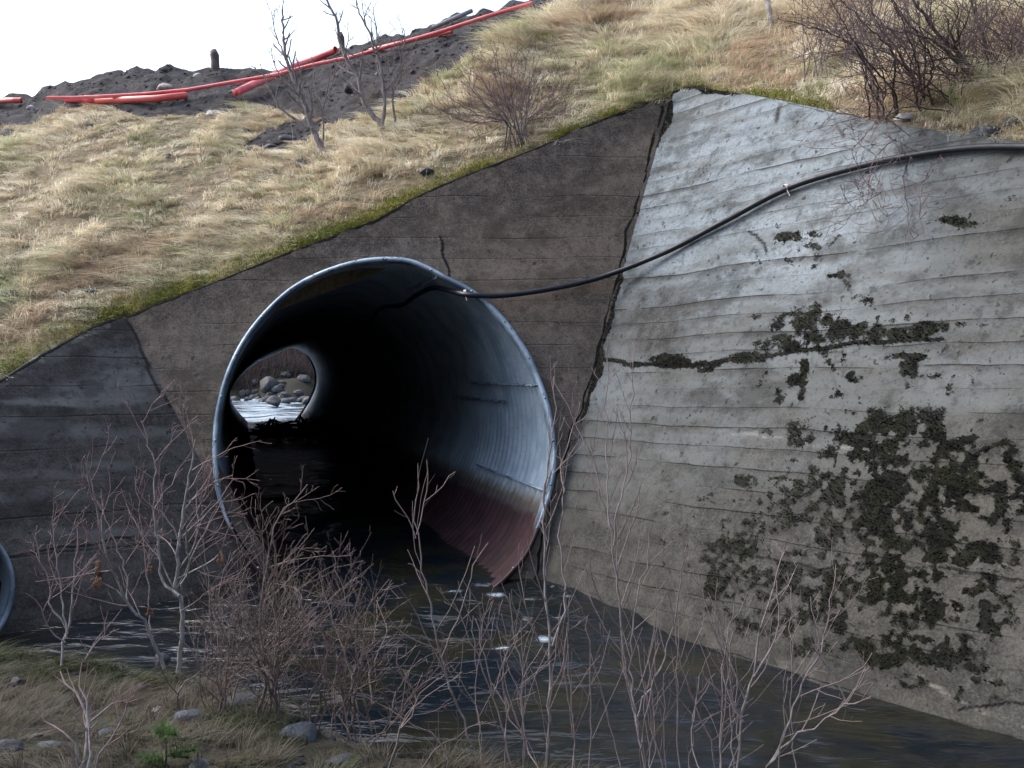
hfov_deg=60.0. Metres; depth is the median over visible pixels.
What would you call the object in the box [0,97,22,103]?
plastic duct
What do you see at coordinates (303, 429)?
driftwood jam
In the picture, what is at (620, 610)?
bare shrub
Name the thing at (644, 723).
bare shrub
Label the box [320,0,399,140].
slope tree
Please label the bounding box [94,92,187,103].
plastic duct
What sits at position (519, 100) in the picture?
bare bush
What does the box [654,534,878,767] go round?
bare shrub
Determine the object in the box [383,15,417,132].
slope tree
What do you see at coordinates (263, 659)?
dense bush
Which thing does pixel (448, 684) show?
sapling
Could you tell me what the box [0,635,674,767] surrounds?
bank grass
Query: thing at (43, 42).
sky
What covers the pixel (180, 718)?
rock
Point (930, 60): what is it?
thorn bush
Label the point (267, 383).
boulder
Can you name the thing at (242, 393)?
boulder
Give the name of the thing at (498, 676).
sapling
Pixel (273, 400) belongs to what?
boulder
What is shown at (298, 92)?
slope tree
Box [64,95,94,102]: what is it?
plastic duct
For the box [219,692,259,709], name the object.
rock
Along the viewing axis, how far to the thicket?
49.34 m
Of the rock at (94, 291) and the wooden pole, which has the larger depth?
the wooden pole
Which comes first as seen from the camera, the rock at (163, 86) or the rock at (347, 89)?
the rock at (347, 89)
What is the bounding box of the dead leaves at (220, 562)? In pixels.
[217,553,224,565]
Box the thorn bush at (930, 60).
[752,0,1023,246]
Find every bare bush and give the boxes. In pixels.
[418,34,601,149]
[789,0,914,81]
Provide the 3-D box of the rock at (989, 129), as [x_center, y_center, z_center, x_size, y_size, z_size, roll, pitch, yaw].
[3.435,-1.817,6.463,0.252,0.128,0.176,0,0,18]
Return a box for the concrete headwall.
[126,96,669,579]
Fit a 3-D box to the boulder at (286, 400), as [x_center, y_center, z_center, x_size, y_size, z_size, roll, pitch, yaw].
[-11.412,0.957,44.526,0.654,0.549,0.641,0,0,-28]
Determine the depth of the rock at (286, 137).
11.12 m
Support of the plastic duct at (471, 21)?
on the embankment
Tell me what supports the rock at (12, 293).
on the embankment
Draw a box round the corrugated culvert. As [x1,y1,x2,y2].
[212,257,556,586]
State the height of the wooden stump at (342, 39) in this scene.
0.416 m
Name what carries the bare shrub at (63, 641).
on the bank grass at (36, 698)
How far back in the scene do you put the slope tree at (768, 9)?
9.88 m
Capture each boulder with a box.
[231,396,240,400]
[239,390,246,396]
[244,389,251,394]
[252,379,257,385]
[260,376,278,392]
[265,395,280,406]
[271,385,281,392]
[277,392,289,397]
[281,398,290,403]
[284,371,291,377]
[293,389,303,395]
[297,375,310,382]
[302,396,308,403]
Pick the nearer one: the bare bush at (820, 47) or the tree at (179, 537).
the tree at (179, 537)
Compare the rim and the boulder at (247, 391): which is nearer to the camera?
the rim
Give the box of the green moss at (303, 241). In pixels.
[0,80,835,377]
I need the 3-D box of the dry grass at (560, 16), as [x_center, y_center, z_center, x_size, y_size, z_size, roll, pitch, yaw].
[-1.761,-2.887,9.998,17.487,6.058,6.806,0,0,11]
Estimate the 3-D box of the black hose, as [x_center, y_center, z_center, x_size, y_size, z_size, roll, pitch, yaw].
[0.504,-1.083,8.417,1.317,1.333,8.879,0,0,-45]
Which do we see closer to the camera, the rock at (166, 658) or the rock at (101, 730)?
the rock at (101, 730)
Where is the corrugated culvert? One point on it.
(456, 380)
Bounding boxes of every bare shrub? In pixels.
[7,481,98,664]
[21,659,135,767]
[79,606,121,661]
[184,511,256,687]
[332,645,496,767]
[452,534,839,767]
[534,335,688,767]
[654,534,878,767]
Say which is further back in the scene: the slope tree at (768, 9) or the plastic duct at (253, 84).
the plastic duct at (253, 84)
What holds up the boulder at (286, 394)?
on the ground at (292, 383)
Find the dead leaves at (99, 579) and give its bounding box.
[91,559,103,588]
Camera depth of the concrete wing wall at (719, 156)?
6.44 m
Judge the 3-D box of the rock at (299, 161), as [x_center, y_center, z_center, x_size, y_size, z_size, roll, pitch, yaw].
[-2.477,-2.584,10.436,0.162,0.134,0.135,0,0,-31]
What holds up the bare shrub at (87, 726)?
on the ground at (292, 383)
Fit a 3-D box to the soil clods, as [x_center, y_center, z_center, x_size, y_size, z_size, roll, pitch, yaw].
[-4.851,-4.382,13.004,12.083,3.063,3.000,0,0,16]
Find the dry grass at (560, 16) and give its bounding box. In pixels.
[0,0,1023,378]
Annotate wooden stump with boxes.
[209,49,219,70]
[339,32,344,53]
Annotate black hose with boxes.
[350,143,1023,352]
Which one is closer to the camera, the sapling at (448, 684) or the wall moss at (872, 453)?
the sapling at (448, 684)
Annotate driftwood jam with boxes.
[244,406,336,441]
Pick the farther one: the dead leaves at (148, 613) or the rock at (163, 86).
the rock at (163, 86)
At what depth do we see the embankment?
10.41 m
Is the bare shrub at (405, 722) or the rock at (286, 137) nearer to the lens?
the bare shrub at (405, 722)
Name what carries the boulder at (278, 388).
on the ground at (292, 383)
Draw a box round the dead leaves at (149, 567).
[147,561,152,572]
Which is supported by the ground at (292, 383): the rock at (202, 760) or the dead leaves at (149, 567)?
the rock at (202, 760)
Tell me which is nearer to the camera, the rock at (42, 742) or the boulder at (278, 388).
the rock at (42, 742)
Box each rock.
[0,290,20,297]
[0,739,23,752]
[2,128,13,136]
[9,677,25,686]
[37,741,61,747]
[85,289,99,292]
[95,727,114,737]
[136,683,146,691]
[155,653,170,667]
[156,83,172,90]
[171,709,210,725]
[189,758,209,767]
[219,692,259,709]
[263,143,277,148]
[278,134,296,143]
[279,721,316,741]
[294,158,306,167]
[325,753,353,767]
[344,84,357,93]
[419,167,433,175]
[893,113,915,121]
[967,125,1002,136]
[1003,116,1021,129]
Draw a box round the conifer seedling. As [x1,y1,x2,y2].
[133,718,204,767]
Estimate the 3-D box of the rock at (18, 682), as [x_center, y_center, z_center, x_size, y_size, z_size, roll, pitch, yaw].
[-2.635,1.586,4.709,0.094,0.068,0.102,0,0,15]
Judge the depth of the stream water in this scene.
5.90 m
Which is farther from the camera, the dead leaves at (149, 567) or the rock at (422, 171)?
the rock at (422, 171)
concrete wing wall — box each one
[0,316,260,634]
[537,86,1023,739]
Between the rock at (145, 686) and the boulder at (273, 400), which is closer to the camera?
the rock at (145, 686)
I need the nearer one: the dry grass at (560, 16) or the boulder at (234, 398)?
the dry grass at (560, 16)
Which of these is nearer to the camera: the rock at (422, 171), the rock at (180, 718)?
the rock at (180, 718)
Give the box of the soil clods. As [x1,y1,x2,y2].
[0,0,545,147]
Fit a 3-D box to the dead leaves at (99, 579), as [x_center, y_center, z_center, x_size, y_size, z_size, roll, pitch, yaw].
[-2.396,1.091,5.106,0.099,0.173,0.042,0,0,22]
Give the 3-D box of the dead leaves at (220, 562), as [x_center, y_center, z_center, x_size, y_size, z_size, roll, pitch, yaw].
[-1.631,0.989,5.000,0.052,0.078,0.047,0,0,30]
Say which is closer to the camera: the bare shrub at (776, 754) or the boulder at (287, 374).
the bare shrub at (776, 754)
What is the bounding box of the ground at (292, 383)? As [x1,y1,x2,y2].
[0,348,459,767]
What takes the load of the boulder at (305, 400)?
in the stream water
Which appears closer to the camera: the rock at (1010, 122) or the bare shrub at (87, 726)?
the bare shrub at (87, 726)
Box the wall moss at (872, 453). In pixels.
[582,85,1023,708]
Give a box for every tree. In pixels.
[27,374,271,672]
[246,0,336,155]
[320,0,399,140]
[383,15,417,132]
[763,0,773,27]
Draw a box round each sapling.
[381,438,487,766]
[432,583,534,767]
[462,355,611,767]
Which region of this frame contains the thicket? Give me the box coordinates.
[232,348,313,391]
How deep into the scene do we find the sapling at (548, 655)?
3.91 m
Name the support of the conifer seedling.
on the ground at (292, 383)
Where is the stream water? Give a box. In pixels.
[0,399,1023,767]
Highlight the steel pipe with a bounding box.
[0,544,14,630]
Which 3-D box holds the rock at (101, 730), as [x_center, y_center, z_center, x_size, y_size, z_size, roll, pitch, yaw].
[-1.812,1.557,3.940,0.080,0.050,0.105,0,0,-4]
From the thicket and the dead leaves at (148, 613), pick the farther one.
the thicket
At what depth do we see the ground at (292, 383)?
3.96 m
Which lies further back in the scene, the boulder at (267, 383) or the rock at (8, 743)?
the boulder at (267, 383)
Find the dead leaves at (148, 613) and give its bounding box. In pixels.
[145,606,153,616]
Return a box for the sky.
[0,0,528,97]
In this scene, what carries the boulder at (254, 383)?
on the ground at (292, 383)
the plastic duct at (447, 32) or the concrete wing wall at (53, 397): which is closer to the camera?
the concrete wing wall at (53, 397)
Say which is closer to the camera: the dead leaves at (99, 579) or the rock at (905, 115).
the dead leaves at (99, 579)
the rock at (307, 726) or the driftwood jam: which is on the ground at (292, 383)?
the rock at (307, 726)
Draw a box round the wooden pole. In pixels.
[432,9,472,29]
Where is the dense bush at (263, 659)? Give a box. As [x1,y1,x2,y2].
[148,469,475,748]
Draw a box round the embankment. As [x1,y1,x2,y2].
[0,0,1023,393]
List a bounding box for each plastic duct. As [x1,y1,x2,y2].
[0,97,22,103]
[46,1,532,99]
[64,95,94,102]
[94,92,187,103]
[233,46,337,96]
[369,30,452,49]
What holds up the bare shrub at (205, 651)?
on the ground at (292, 383)
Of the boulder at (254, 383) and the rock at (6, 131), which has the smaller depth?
the rock at (6, 131)
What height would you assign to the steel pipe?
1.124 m
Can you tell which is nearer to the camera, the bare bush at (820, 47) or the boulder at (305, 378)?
the bare bush at (820, 47)
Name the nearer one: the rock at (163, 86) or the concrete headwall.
the concrete headwall
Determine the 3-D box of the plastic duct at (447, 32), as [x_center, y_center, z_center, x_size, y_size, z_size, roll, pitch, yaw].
[-1.452,-4.843,12.511,1.457,0.086,0.090,0,0,31]
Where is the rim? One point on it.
(311, 395)
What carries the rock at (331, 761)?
on the ground at (292, 383)
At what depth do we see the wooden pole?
12.55 m
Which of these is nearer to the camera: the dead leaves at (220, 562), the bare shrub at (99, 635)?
the dead leaves at (220, 562)
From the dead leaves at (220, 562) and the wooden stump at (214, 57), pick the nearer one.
the dead leaves at (220, 562)
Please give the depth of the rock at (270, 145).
10.96 m
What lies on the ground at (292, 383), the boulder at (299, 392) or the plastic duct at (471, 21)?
the boulder at (299, 392)
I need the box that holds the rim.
[295,350,316,420]

